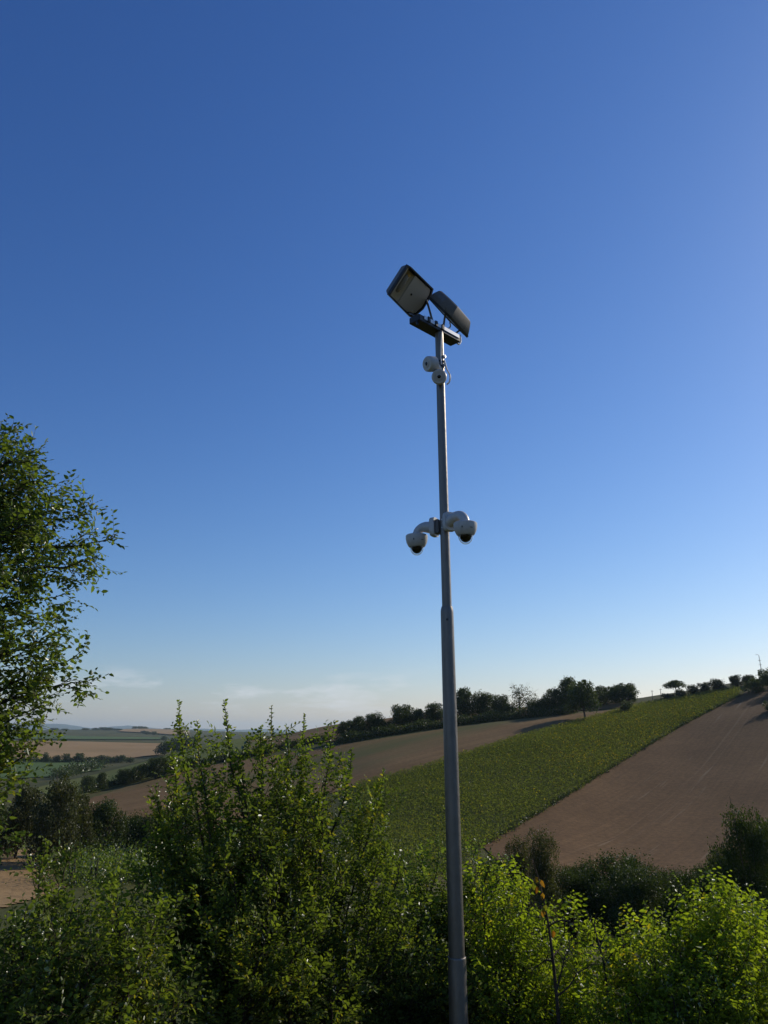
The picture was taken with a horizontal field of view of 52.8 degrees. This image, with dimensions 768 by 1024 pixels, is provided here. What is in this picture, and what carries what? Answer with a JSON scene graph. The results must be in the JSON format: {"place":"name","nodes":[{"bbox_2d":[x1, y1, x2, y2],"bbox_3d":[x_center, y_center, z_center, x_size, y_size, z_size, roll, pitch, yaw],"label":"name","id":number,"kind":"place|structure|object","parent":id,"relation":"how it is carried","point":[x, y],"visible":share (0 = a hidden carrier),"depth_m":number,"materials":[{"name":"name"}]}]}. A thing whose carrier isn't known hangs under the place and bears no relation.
{"place":"outdoors","nodes":[
{"label":"outdoors","id":0,"kind":"place"},
{"bbox_2d":[0,847,64,906],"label":"valley field","id":1,"kind":"structure","parent":0,"point":[12,888],"depth_m":66.17,"materials":[{"name":"brown soil"}]},
{"bbox_2d":[0,759,101,778],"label":"lucerne field","id":2,"kind":"structure","parent":0,"point":[40,772],"depth_m":558.39,"materials":[{"name":"green plant"}]},
{"bbox_2d":[1,741,160,758],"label":"straw field","id":3,"kind":"structure","parent":0,"point":[95,749],"depth_m":786.44,"materials":[{"name":"beige plant"}]},
{"bbox_2d":[3,735,161,738],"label":"distant green field","id":4,"kind":"structure","parent":0,"point":[73,737],"depth_m":1505.65,"materials":[{"name":"green plant"}]},
{"bbox_2d":[36,737,255,797],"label":"meadow field","id":5,"kind":"structure","parent":0,"point":[238,743],"depth_m":273.29,"materials":[{"name":"green plant"}]},
{"bbox_2d":[79,775,97,791],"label":"oak tree","id":6,"kind":"object","parent":5,"relation":"on","point":[90,780],"visible":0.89,"depth_m":194.41,"materials":[{"name":"green plant"}]},
{"bbox_2d":[95,772,108,789],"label":"oak tree","id":7,"kind":"object","parent":5,"relation":"on","point":[101,778],"visible":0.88,"depth_m":199.11,"materials":[{"name":"green plant"}]},
{"bbox_2d":[115,768,140,783],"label":"oak tree","id":8,"kind":"object","parent":5,"relation":"on","point":[129,774],"visible":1,"depth_m":204.57,"materials":[{"name":"green plant"}]},
{"bbox_2d":[131,765,148,779],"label":"oak tree","id":9,"kind":"object","parent":5,"relation":"on","point":[141,776],"visible":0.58,"depth_m":207.59,"materials":[{"name":"green plant"}]},
{"bbox_2d":[11,724,298,732],"bbox_3d":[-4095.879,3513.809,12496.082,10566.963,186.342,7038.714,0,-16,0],"label":"mountains","id":10,"kind":"structure","parent":0,"point":[65,726],"depth_m":12021.88,"materials":[{"name":"blue"}]},
{"bbox_2d":[120,729,189,733],"bbox_3d":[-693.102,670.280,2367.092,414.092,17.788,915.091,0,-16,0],"label":"distant straw field","id":11,"kind":"structure","parent":0,"point":[164,731],"depth_m":2394.64,"materials":[{"name":"beige plant"}]},
{"bbox_2d":[78,755,277,839],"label":"harvested field","id":12,"kind":"structure","parent":0,"point":[131,799],"depth_m":173.91,"materials":[{"name":"soil"}]},
{"bbox_2d":[0,679,766,1023],"bbox_3d":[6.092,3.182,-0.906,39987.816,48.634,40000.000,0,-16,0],"label":"ground","id":13,"kind":"structure","parent":0,"point":[80,891],"depth_m":214.81,"materials":[{"name":"green plant"}]},
{"bbox_2d":[0,796,8,830],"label":"valley tree","id":14,"kind":"object","parent":13,"relation":"on","point":[3,812],"visible":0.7,"depth_m":77.27,"materials":[{"name":"green plant"}]},
{"bbox_2d":[0,781,52,858],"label":"willow tree","id":15,"kind":"object","parent":13,"relation":"on","point":[24,802],"visible":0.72,"depth_m":81.33,"materials":[{"name":"green plant"}]},
{"bbox_2d":[41,752,50,761],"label":"hedge tree","id":16,"kind":"object","parent":13,"relation":"on","point":[46,757],"visible":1,"depth_m":612.12,"materials":[{"name":"green plant"}]},
{"bbox_2d":[26,774,90,862],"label":"willow tree","id":17,"kind":"object","parent":13,"relation":"on","point":[64,811],"visible":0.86,"depth_m":77.17,"materials":[{"name":"green plant"}]},
{"bbox_2d":[0,413,127,863],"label":"elm tree","id":18,"kind":"object","parent":13,"relation":"on","point":[14,514],"visible":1,"depth_m":4.97,"materials":[{"name":"green plant"}]},
{"bbox_2d":[60,753,70,761],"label":"hedge tree","id":19,"kind":"object","parent":13,"relation":"on","point":[65,756],"visible":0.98,"depth_m":615.00,"materials":[{"name":"green plant"}]},
{"bbox_2d":[14,755,128,761],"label":"hedgerow","id":20,"kind":"object","parent":13,"relation":"on","point":[49,760],"visible":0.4,"depth_m":615.77,"materials":[{"name":"green plant"}]},
{"bbox_2d":[44,758,112,778],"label":"hedgerow","id":21,"kind":"object","parent":13,"relation":"on","point":[77,769],"visible":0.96,"depth_m":491.88,"materials":[{"name":"green plant"}]},
{"bbox_2d":[74,752,85,761],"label":"hedge tree","id":22,"kind":"object","parent":13,"relation":"on","point":[79,755],"visible":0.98,"depth_m":620.06,"materials":[{"name":"green plant"}]},
{"bbox_2d":[72,794,95,854],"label":"valley tree","id":23,"kind":"object","parent":13,"relation":"on","point":[86,825],"visible":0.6,"depth_m":82.08,"materials":[{"name":"green plant"}]},
{"bbox_2d":[96,755,110,761],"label":"hedge tree","id":24,"kind":"object","parent":13,"relation":"on","point":[103,757],"visible":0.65,"depth_m":622.25,"materials":[{"name":"green plant"}]},
{"bbox_2d":[0,831,218,1023],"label":"elm shrub","id":25,"kind":"object","parent":13,"relation":"on","point":[47,987],"visible":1,"depth_m":4.27,"materials":[{"name":"green plant"}]},
{"bbox_2d":[89,796,129,851],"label":"valley tree","id":26,"kind":"object","parent":13,"relation":"on","point":[103,814],"visible":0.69,"depth_m":87.97,"materials":[{"name":"green plant"}]},
{"bbox_2d":[111,755,126,762],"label":"hedge tree","id":27,"kind":"object","parent":13,"relation":"on","point":[118,759],"visible":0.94,"depth_m":611.13,"materials":[{"name":"green plant"}]},
{"bbox_2d":[5,840,248,887],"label":"undergrowth","id":28,"kind":"object","parent":13,"relation":"on","point":[97,865],"visible":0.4,"depth_m":69.31,"materials":[{"name":"green plant"}]},
{"bbox_2d":[112,810,141,847],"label":"valley tree","id":29,"kind":"object","parent":13,"relation":"on","point":[135,817],"visible":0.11,"depth_m":91.47,"materials":[{"name":"green plant"}]},
{"bbox_2d":[126,807,173,855],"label":"valley tree","id":30,"kind":"object","parent":13,"relation":"on","point":[138,828],"visible":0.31,"depth_m":86.72,"materials":[{"name":"green plant"}]},
{"bbox_2d":[139,755,172,778],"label":"oak tree","id":31,"kind":"object","parent":13,"relation":"on","point":[157,767],"visible":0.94,"depth_m":203.96,"materials":[{"name":"green plant"}]},
{"bbox_2d":[153,741,171,754],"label":"hedge tree","id":32,"kind":"object","parent":13,"relation":"on","point":[161,749],"visible":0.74,"depth_m":681.79,"materials":[{"name":"green plant"}]},
{"bbox_2d":[162,738,186,751],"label":"hedge tree","id":33,"kind":"object","parent":13,"relation":"on","point":[177,745],"visible":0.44,"depth_m":674.26,"materials":[{"name":"green plant"}]},
{"bbox_2d":[78,745,277,793],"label":"hedgerow","id":34,"kind":"object","parent":13,"relation":"on","point":[115,781],"visible":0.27,"depth_m":218.14,"materials":[{"name":"green plant"}]},
{"bbox_2d":[0,822,366,871],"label":"undergrowth","id":35,"kind":"object","parent":13,"relation":"on","point":[103,844],"visible":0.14,"depth_m":83.42,"materials":[{"name":"green plant"}]},
{"bbox_2d":[169,801,201,846],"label":"valley tree","id":36,"kind":"object","parent":13,"relation":"on","point":[187,825],"visible":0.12,"depth_m":93.85,"materials":[{"name":"green plant"}]},
{"bbox_2d":[183,736,199,750],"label":"hedge tree","id":37,"kind":"object","parent":13,"relation":"on","point":[187,742],"visible":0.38,"depth_m":628.29,"materials":[{"name":"green plant"}]},
{"bbox_2d":[187,756,200,768],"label":"oak tree","id":38,"kind":"object","parent":13,"relation":"on","point":[193,765],"visible":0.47,"depth_m":211.30,"materials":[{"name":"green plant"}]},
{"bbox_2d":[112,698,439,1023],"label":"elm shrub","id":39,"kind":"object","parent":13,"relation":"on","point":[268,955],"visible":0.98,"depth_m":5.94,"materials":[{"name":"green plant"}]},
{"bbox_2d":[254,733,332,749],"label":"hedgerow","id":40,"kind":"object","parent":13,"relation":"on","point":[294,742],"visible":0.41,"depth_m":229.02,"materials":[{"name":"green plant"}]},
{"bbox_2d":[334,719,356,736],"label":"oak tree","id":41,"kind":"object","parent":13,"relation":"on","point":[341,728],"visible":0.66,"depth_m":221.86,"materials":[{"name":"green plant"}]},
{"bbox_2d":[350,715,370,732],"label":"oak tree","id":42,"kind":"object","parent":13,"relation":"on","point":[360,723],"visible":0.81,"depth_m":223.74,"materials":[{"name":"green plant"}]},
{"bbox_2d":[365,711,385,732],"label":"oak tree","id":43,"kind":"object","parent":13,"relation":"on","point":[371,718],"visible":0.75,"depth_m":226.69,"materials":[{"name":"green plant"}]},
{"bbox_2d":[374,719,400,731],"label":"bush","id":44,"kind":"object","parent":13,"relation":"on","point":[383,723],"visible":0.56,"depth_m":226.35,"materials":[{"name":"green plant"}]},
{"bbox_2d":[389,704,416,728],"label":"oak tree","id":45,"kind":"object","parent":13,"relation":"on","point":[404,717],"visible":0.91,"depth_m":227.86,"materials":[{"name":"green plant"}]},
{"bbox_2d":[344,832,517,1023],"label":"elm shrub","id":46,"kind":"object","parent":13,"relation":"on","point":[431,977],"visible":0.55,"depth_m":6.61,"materials":[{"name":"green plant"}]},
{"bbox_2d":[409,314,467,1023],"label":"steel pole","id":47,"kind":"object","parent":13,"relation":"on","point":[441,334],"visible":0.98,"depth_m":5.73,"materials":[{"name":"grey metal"}]},
{"bbox_2d":[386,264,433,319],"bbox_3d":[0.233,-1.839,6.671,0.296,0.464,0.503,-8,-18,27],"label":"floodlight","id":48,"kind":"object","parent":47,"relation":"on","point":[409,290],"visible":0.98,"depth_m":6.66,"materials":[{"name":"grey metal"}]},
{"bbox_2d":[406,517,439,554],"bbox_3d":[0.319,0.203,6.271,0.298,0.293,0.180,-8,-18,26],"label":"dome camera","id":49,"kind":"object","parent":47,"relation":"attached to","point":[416,540],"visible":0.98,"depth_m":6.22,"materials":[{"name":"white plastic"}]},
{"bbox_2d":[423,356,441,371],"bbox_3d":[0.417,-1.238,6.511,0.167,0.142,0.132,11,-19,-33],"label":"bullet camera","id":50,"kind":"object","parent":47,"relation":"attached to","point":[430,363],"visible":0.99,"depth_m":6.46,"materials":[{"name":"white plastic"}]},
{"bbox_2d":[432,369,446,384],"bbox_3d":[0.463,-1.127,6.481,0.131,0.142,0.143,0,-16,0],"label":"bullet camera","id":51,"kind":"object","parent":47,"relation":"attached to","point":[439,376],"visible":1,"depth_m":6.43,"materials":[{"name":"white plastic"}]},
{"bbox_2d":[428,291,469,337],"bbox_3d":[0.596,-1.731,6.885,0.252,0.368,0.465,-9,-18,29],"label":"floodlight","id":52,"kind":"object","parent":47,"relation":"on","point":[447,307],"visible":0.97,"depth_m":6.75,"materials":[{"name":"grey metal"}]},
{"bbox_2d":[441,511,476,543],"bbox_3d":[0.578,0.119,5.980,0.180,0.316,0.390,6,-17,-22],"label":"dome camera","id":53,"kind":"object","parent":47,"relation":"attached to","point":[462,525],"visible":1,"depth_m":5.84,"materials":[{"name":"white plastic"}]},
{"bbox_2d":[330,704,575,743],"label":"hedgerow","id":54,"kind":"object","parent":13,"relation":"on","point":[426,725],"visible":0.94,"depth_m":221.72,"materials":[{"name":"green plant"}]},
{"bbox_2d":[456,687,481,717],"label":"oak tree","id":55,"kind":"object","parent":13,"relation":"on","point":[465,704],"visible":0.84,"depth_m":238.11,"materials":[{"name":"green plant"}]},
{"bbox_2d":[470,689,493,717],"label":"oak tree","id":56,"kind":"object","parent":13,"relation":"on","point":[483,707],"visible":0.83,"depth_m":236.65,"materials":[{"name":"green plant"}]},
{"bbox_2d":[488,694,508,716],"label":"oak tree","id":57,"kind":"object","parent":13,"relation":"on","point":[498,702],"visible":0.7,"depth_m":232.81,"materials":[{"name":"green plant"}]},
{"bbox_2d":[470,852,537,930],"bbox_3d":[6.134,19.708,39.662,3.774,4.619,3.590,-13,-20,38],"label":"bush","id":58,"kind":"object","parent":13,"relation":"on","point":[499,864],"visible":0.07,"depth_m":39.65,"materials":[{"name":"green plant"}]},
{"bbox_2d":[499,700,519,713],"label":"bush","id":59,"kind":"object","parent":13,"relation":"on","point":[507,708],"visible":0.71,"depth_m":230.79,"materials":[{"name":"green plant"}]},
{"bbox_2d":[503,830,538,932],"bbox_3d":[6.632,18.483,37.768,1.752,5.442,2.056,2,-16,-8],"label":"slender tree","id":60,"kind":"object","parent":13,"relation":"on","point":[517,859],"visible":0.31,"depth_m":38.10,"materials":[{"name":"green plant"}]},
{"bbox_2d":[524,698,543,711],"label":"bush","id":61,"kind":"object","parent":13,"relation":"on","point":[534,704],"visible":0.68,"depth_m":228.48,"materials":[{"name":"green plant"}]},
{"bbox_2d":[427,852,646,1023],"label":"bright shrub","id":62,"kind":"object","parent":13,"relation":"on","point":[529,999],"visible":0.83,"depth_m":6.34,"materials":[{"name":"green plant"}]},
{"bbox_2d":[524,824,566,939],"bbox_3d":[7.515,17.507,35.938,1.899,5.700,2.228,-4,-16,13],"label":"tree","id":63,"kind":"object","parent":13,"relation":"on","point":[545,869],"visible":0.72,"depth_m":35.83,"materials":[{"name":"green plant"}]},
{"bbox_2d":[537,697,553,711],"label":"bush","id":64,"kind":"object","parent":13,"relation":"on","point":[545,705],"visible":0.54,"depth_m":227.44,"materials":[{"name":"green plant"}]},
{"bbox_2d":[541,688,565,711],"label":"oak tree","id":65,"kind":"object","parent":13,"relation":"on","point":[553,693],"visible":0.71,"depth_m":227.78,"materials":[{"name":"green plant"}]},
{"bbox_2d":[525,858,601,1023],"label":"sapling","id":66,"kind":"object","parent":13,"relation":"on","point":[543,910],"visible":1,"depth_m":5.80,"materials":[{"name":"brown plant"}]},
{"bbox_2d":[552,675,582,711],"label":"oak tree","id":67,"kind":"object","parent":13,"relation":"on","point":[563,686],"visible":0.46,"depth_m":228.38,"materials":[{"name":"green plant"}]},
{"bbox_2d":[539,864,602,940],"bbox_3d":[8.976,19.363,38.078,3.583,3.978,3.408,6,-17,-20],"label":"bush","id":68,"kind":"object","parent":13,"relation":"on","point":[570,878],"visible":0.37,"depth_m":37.95,"materials":[{"name":"green plant"}]},
{"bbox_2d":[561,855,608,936],"bbox_3d":[10.789,20.400,40.727,3.256,4.495,3.097,-5,-17,18],"label":"bush","id":69,"kind":"object","parent":13,"relation":"on","point":[585,867],"visible":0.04,"depth_m":41.00,"materials":[{"name":"green plant"}]},
{"bbox_2d":[592,690,607,705],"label":"oak tree","id":70,"kind":"object","parent":13,"relation":"on","point":[601,696],"visible":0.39,"depth_m":239.49,"materials":[{"name":"green plant"}]},
{"bbox_2d":[594,685,610,702],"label":"oak tree","id":71,"kind":"object","parent":13,"relation":"on","point":[602,688],"visible":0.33,"depth_m":245.64,"materials":[{"name":"green plant"}]},
{"bbox_2d":[585,910,626,1010],"bbox_3d":[1.753,3.885,5.946,0.311,1.471,0.041,-7,-17,23],"label":"dead branch","id":72,"kind":"object","parent":13,"relation":"on","point":[604,963],"visible":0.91,"depth_m":6.07,"materials":[{"name":"brown plant"}]},
{"bbox_2d":[478,694,740,845],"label":"grass verge","id":73,"kind":"object","parent":13,"relation":"on","point":[568,794],"depth_m":137.37,"materials":[{"name":"green grass"}]},
{"bbox_2d":[561,847,664,938],"bbox_3d":[11.403,19.379,38.661,5.535,4.704,6.159,-2,-16,7],"label":"bush","id":74,"kind":"object","parent":13,"relation":"on","point":[605,861],"visible":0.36,"depth_m":38.24,"materials":[{"name":"green plant"}]},
{"bbox_2d":[606,684,622,702],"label":"oak tree","id":75,"kind":"object","parent":13,"relation":"on","point":[611,695],"visible":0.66,"depth_m":239.27,"materials":[{"name":"green plant"}]},
{"bbox_2d":[613,681,640,701],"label":"oak tree","id":76,"kind":"object","parent":13,"relation":"on","point":[627,693],"visible":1,"depth_m":235.45,"materials":[{"name":"green plant"}]},
{"bbox_2d":[590,856,680,947],"bbox_3d":[11.679,18.247,35.804,4.017,4.180,4.223,2,-16,-6],"label":"bush","id":77,"kind":"object","parent":13,"relation":"on","point":[634,890],"visible":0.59,"depth_m":35.34,"materials":[{"name":"green plant"}]},
{"bbox_2d":[572,863,767,1023],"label":"bright shrub","id":78,"kind":"object","parent":13,"relation":"on","point":[716,976],"visible":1,"depth_m":5.75,"materials":[{"name":"green plant"}]},
{"bbox_2d":[649,865,693,929],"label":"bush","id":79,"kind":"object","parent":13,"relation":"on","point":[672,878],"visible":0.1,"depth_m":39.65,"materials":[{"name":"green plant"}]},
{"bbox_2d":[662,680,685,694],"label":"umbrella pine","id":80,"kind":"object","parent":13,"relation":"on","point":[675,684],"visible":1,"depth_m":231.77,"materials":[{"name":"green plant"}]},
{"bbox_2d":[674,689,687,697],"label":"olive tree","id":81,"kind":"object","parent":13,"relation":"on","point":[681,692],"visible":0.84,"depth_m":225.22,"materials":[{"name":"green plant"}]},
{"bbox_2d":[652,866,717,946],"bbox_3d":[13.616,17.695,34.079,3.641,3.854,4.051,-6,-17,21],"label":"bush","id":82,"kind":"object","parent":13,"relation":"on","point":[685,878],"visible":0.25,"depth_m":34.12,"materials":[{"name":"green plant"}]},
{"bbox_2d":[686,684,698,694],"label":"olive tree","id":83,"kind":"object","parent":13,"relation":"on","point":[692,689],"visible":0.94,"depth_m":225.14,"materials":[{"name":"green plant"}]},
{"bbox_2d":[682,848,723,929],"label":"bush","id":84,"kind":"object","parent":13,"relation":"on","point":[696,868],"visible":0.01,"depth_m":37.71,"materials":[{"name":"green plant"}]},
{"bbox_2d":[697,681,711,691],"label":"olive tree","id":85,"kind":"object","parent":13,"relation":"on","point":[705,686],"visible":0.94,"depth_m":225.59,"materials":[{"name":"green plant"}]},
{"bbox_2d":[703,846,753,935],"bbox_3d":[15.883,17.719,35.238,3.139,5.099,2.986,9,-18,-28],"label":"bush","id":86,"kind":"object","parent":13,"relation":"on","point":[719,849],"visible":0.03,"depth_m":35.76,"materials":[{"name":"green plant"}]},
{"bbox_2d":[698,800,767,943],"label":"bush","id":87,"kind":"object","parent":13,"relation":"on","point":[755,849],"visible":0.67,"depth_m":33.59,"materials":[{"name":"green plant"}]},
{"bbox_2d":[728,674,741,686],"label":"olive tree","id":88,"kind":"object","parent":13,"relation":"on","point":[733,680],"visible":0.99,"depth_m":225.01,"materials":[{"name":"green plant"}]},
{"bbox_2d":[724,883,767,982],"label":"bright shrub","id":89,"kind":"object","parent":13,"relation":"on","point":[754,902],"visible":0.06,"depth_m":6.80,"materials":[{"name":"green plant"}]},
{"bbox_2d":[739,674,755,684],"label":"olive tree","id":90,"kind":"object","parent":13,"relation":"on","point":[746,677],"visible":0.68,"depth_m":225.17,"materials":[{"name":"green plant"}]},
{"bbox_2d":[737,810,767,889],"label":"bush","id":91,"kind":"object","parent":13,"relation":"on","point":[760,831],"visible":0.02,"depth_m":36.24,"materials":[{"name":"green plant"}]},
{"bbox_2d":[741,677,766,692],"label":"bush","id":92,"kind":"object","parent":13,"relation":"on","point":[756,685],"visible":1,"depth_m":209.67,"materials":[{"name":"green plant"}]},
{"bbox_2d":[757,667,767,686],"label":"bush","id":93,"kind":"object","parent":13,"relation":"on","point":[764,674],"visible":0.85,"depth_m":215.36,"materials":[{"name":"green plant"}]},
{"bbox_2d":[0,0,767,730],"label":"sky","id":94,"kind":"structure","parent":0,"point":[210,210],"materials":[{"name":"blue"}]},
{"bbox_2d":[247,702,625,749],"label":"hilltop field","id":95,"kind":"structure","parent":0,"point":[295,735],"depth_m":260.57,"materials":[{"name":"soil"}]},
{"bbox_2d":[409,708,427,724],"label":"oak tree","id":96,"kind":"object","parent":95,"relation":"on","point":[419,714],"visible":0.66,"depth_m":229.08,"materials":[{"name":"green plant"}]},
{"bbox_2d":[423,701,442,723],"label":"oak tree","id":97,"kind":"object","parent":95,"relation":"on","point":[433,715],"visible":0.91,"depth_m":230.83,"materials":[{"name":"green plant"}]},
{"bbox_2d":[510,681,536,709],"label":"sparse tree","id":98,"kind":"object","parent":95,"relation":"on","point":[519,692],"visible":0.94,"depth_m":233.21,"materials":[{"name":"green plant"}]},
{"bbox_2d":[282,709,616,798],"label":"stubble field","id":99,"kind":"structure","parent":0,"point":[373,758],"depth_m":192.66,"materials":[{"name":"brown plant"}]},
{"bbox_2d":[564,679,602,717],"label":"oak tree","id":100,"kind":"object","parent":99,"relation":"on","point":[581,694],"visible":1,"depth_m":207.97,"materials":[{"name":"green plant"}]},
{"bbox_2d":[324,685,742,881],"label":"crop ground","id":101,"kind":"structure","parent":0,"point":[570,786],"depth_m":145.48,"materials":[{"name":"green plant"}]},
{"bbox_2d":[620,699,632,710],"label":"bush","id":102,"kind":"object","parent":101,"relation":"on","point":[627,705],"visible":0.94,"depth_m":214.64,"materials":[{"name":"green plant"}]},
{"bbox_2d":[661,693,674,700],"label":"olive tree","id":103,"kind":"object","parent":101,"relation":"on","point":[668,696],"visible":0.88,"depth_m":225.17,"materials":[{"name":"green plant"}]},
{"bbox_2d":[708,678,726,690],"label":"olive tree","id":104,"kind":"object","parent":101,"relation":"on","point":[717,684],"visible":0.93,"depth_m":223.68,"materials":[{"name":"green plant"}]},
{"bbox_2d":[483,686,767,889],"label":"ploughed field","id":105,"kind":"structure","parent":0,"point":[663,801],"depth_m":131.86,"materials":[{"name":"soil"}]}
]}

